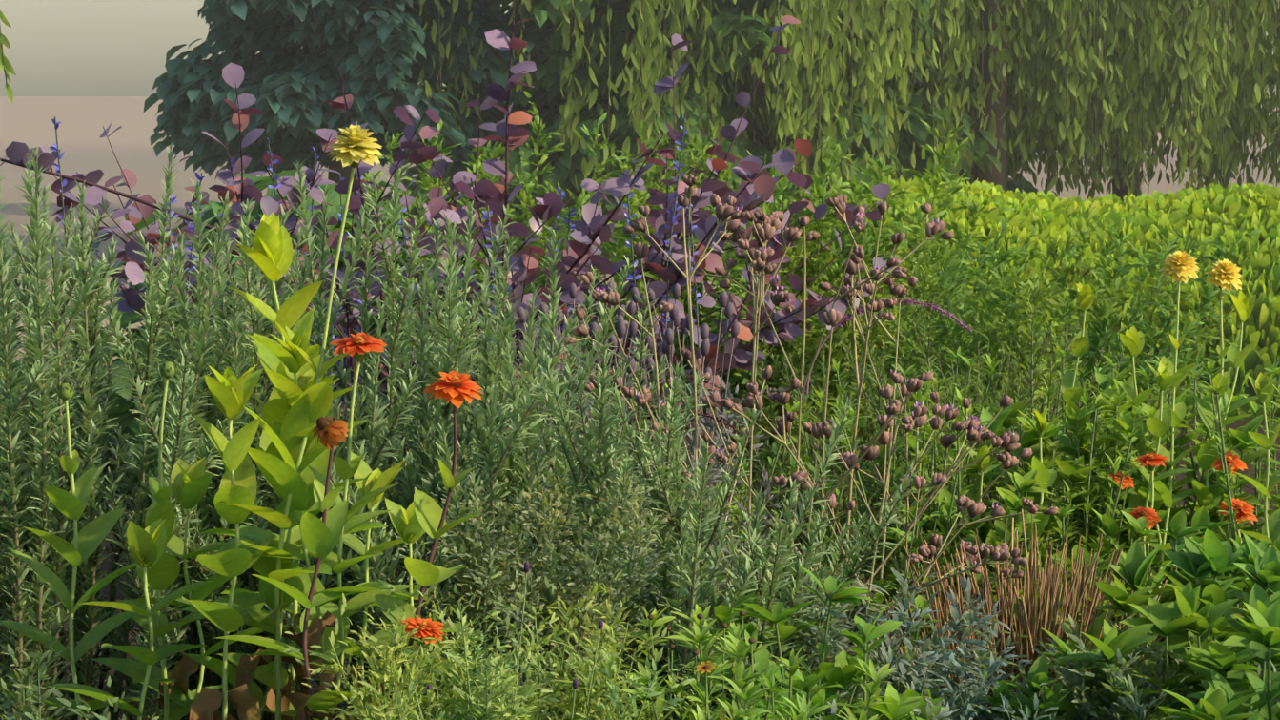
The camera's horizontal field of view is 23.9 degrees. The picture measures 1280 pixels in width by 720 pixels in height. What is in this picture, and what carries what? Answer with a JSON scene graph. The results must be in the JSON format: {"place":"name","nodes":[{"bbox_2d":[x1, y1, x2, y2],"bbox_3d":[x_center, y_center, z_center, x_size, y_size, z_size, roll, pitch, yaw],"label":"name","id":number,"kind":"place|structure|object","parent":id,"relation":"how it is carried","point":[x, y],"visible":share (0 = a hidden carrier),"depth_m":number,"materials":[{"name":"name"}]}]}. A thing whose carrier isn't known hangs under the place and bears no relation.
{"place":"outdoors","nodes":[
{"label":"outdoors","id":0,"kind":"place"},
{"bbox_2d":[0,96,1279,719],"bbox_3d":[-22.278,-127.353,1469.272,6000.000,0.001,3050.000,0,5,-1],"label":"ground","id":1,"kind":"structure","parent":0,"point":[72,167],"depth_m":42.26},
{"bbox_2d":[0,146,483,719],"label":"zinnia","id":2,"kind":"object","parent":1,"relation":"on","point":[292,412],"depth_m":3.92,"materials":[{"name":"green plant"}]},
{"bbox_2d":[142,599,390,719],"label":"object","id":3,"kind":"object","parent":2,"relation":"attached to","point":[206,704],"visible":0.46,"depth_m":3.92,"materials":[{"name":"brown plant"}]},
{"bbox_2d":[312,123,484,643],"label":"zinnia flowers","id":4,"kind":"object","parent":2,"relation":"attached to","point":[454,388],"visible":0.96,"depth_m":3.81,"materials":[{"name":"orange plant"}]},
{"bbox_2d":[0,428,717,719],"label":"feathery bush","id":5,"kind":"object","parent":1,"relation":"on","point":[498,700],"depth_m":3.82,"materials":[{"name":"green plant"}]},
{"bbox_2d":[0,0,915,474],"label":"smoke bush","id":6,"kind":"object","parent":1,"relation":"on","point":[484,191],"depth_m":6.91,"materials":[{"name":"purple plant"}]},
{"bbox_2d":[0,144,918,719],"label":"rosemary","id":7,"kind":"object","parent":1,"relation":"on","point":[202,444],"depth_m":4.54,"materials":[{"name":"green plant"}]},
{"bbox_2d":[504,300,968,504],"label":"flower spike stems","id":8,"kind":"object","parent":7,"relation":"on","point":[821,345],"visible":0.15,"depth_m":5.57,"materials":[{"name":"plant"}]},
{"bbox_2d":[503,296,972,445],"bbox_3d":[0.256,0.026,5.266,0.953,0.232,0.413,-3,6,-34],"label":"flower spike","id":9,"kind":"object","parent":8,"relation":"attached to","point":[841,325],"visible":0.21,"depth_m":5.57,"materials":[{"name":"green plant"}]},
{"bbox_2d":[380,281,802,661],"bbox_3d":[-0.121,0.285,5.572,0.818,0.839,0.897,0,5,-1],"label":"shrub","id":10,"kind":"object","parent":1,"relation":"on","point":[668,339],"depth_m":5.52,"materials":[{"name":"plant"}]},
{"bbox_2d":[0,0,1279,502],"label":"tree","id":11,"kind":"object","parent":1,"relation":"on","point":[907,23],"depth_m":21.16,"materials":[{"name":"green plant"}]},
{"bbox_2d":[330,90,1260,546],"bbox_3d":[0.358,-0.135,8.279,2.953,1.203,1.306,4,6,38],"label":"airy shrub","id":12,"kind":"object","parent":1,"relation":"on","point":[1103,319],"depth_m":7.97,"materials":[{"name":"green plant"}]},
{"bbox_2d":[576,184,1042,653],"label":"flower stems","id":13,"kind":"object","parent":1,"relation":"on","point":[761,295],"visible":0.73,"depth_m":4.78,"materials":[{"name":"green plant"}]},
{"bbox_2d":[564,173,1057,578],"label":"seed heads","id":14,"kind":"object","parent":13,"relation":"attached to","point":[772,224],"visible":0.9,"depth_m":4.71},
{"bbox_2d":[501,342,1279,719],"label":"plant","id":15,"kind":"object","parent":1,"relation":"on","point":[1205,609],"depth_m":4.50,"materials":[{"name":"green plant"}]},
{"bbox_2d":[647,609,774,719],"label":"plant stems","id":16,"kind":"object","parent":15,"relation":"on","point":[723,625],"visible":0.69,"depth_m":3.81,"materials":[{"name":"green plant"}]},
{"bbox_2d":[696,660,735,719],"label":"coreopsis petals","id":17,"kind":"object","parent":16,"relation":"attached to","point":[703,663],"visible":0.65,"depth_m":3.74,"materials":[{"name":"yellow plant"}]},
{"bbox_2d":[740,295,1188,631],"bbox_3d":[0.693,0.233,6.704,0.939,0.747,0.987,0,5,-1],"label":"upright shrub","id":18,"kind":"object","parent":1,"relation":"on","point":[1027,391],"depth_m":6.73,"materials":[{"name":"green plant"}]},
{"bbox_2d":[877,508,1176,719],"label":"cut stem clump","id":19,"kind":"object","parent":1,"relation":"on","point":[1049,573],"visible":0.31,"depth_m":4.71,"materials":[{"name":"brown plant"}]},
{"bbox_2d":[782,174,1279,420],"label":"hedge sprigs","id":20,"kind":"object","parent":1,"relation":"on","point":[1253,265],"depth_m":11.28,"materials":[{"name":"green plant"}]},
{"bbox_2d":[854,334,1279,420],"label":"hedge","id":21,"kind":"object","parent":1,"relation":"on","point":[1250,392],"depth_m":11.11,"materials":[{"name":"green plant"}]},
{"bbox_2d":[908,280,1279,599],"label":"zinnia plant leaves","id":22,"kind":"object","parent":1,"relation":"on","point":[1132,342],"depth_m":5.78,"materials":[{"name":"green plant"}]},
{"bbox_2d":[1106,249,1258,542],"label":"zinnia flowers","id":23,"kind":"object","parent":22,"relation":"attached to","point":[1179,265],"visible":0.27,"depth_m":5.73,"materials":[{"name":"orange plant"}]},
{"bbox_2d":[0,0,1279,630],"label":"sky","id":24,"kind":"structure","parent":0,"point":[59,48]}
]}

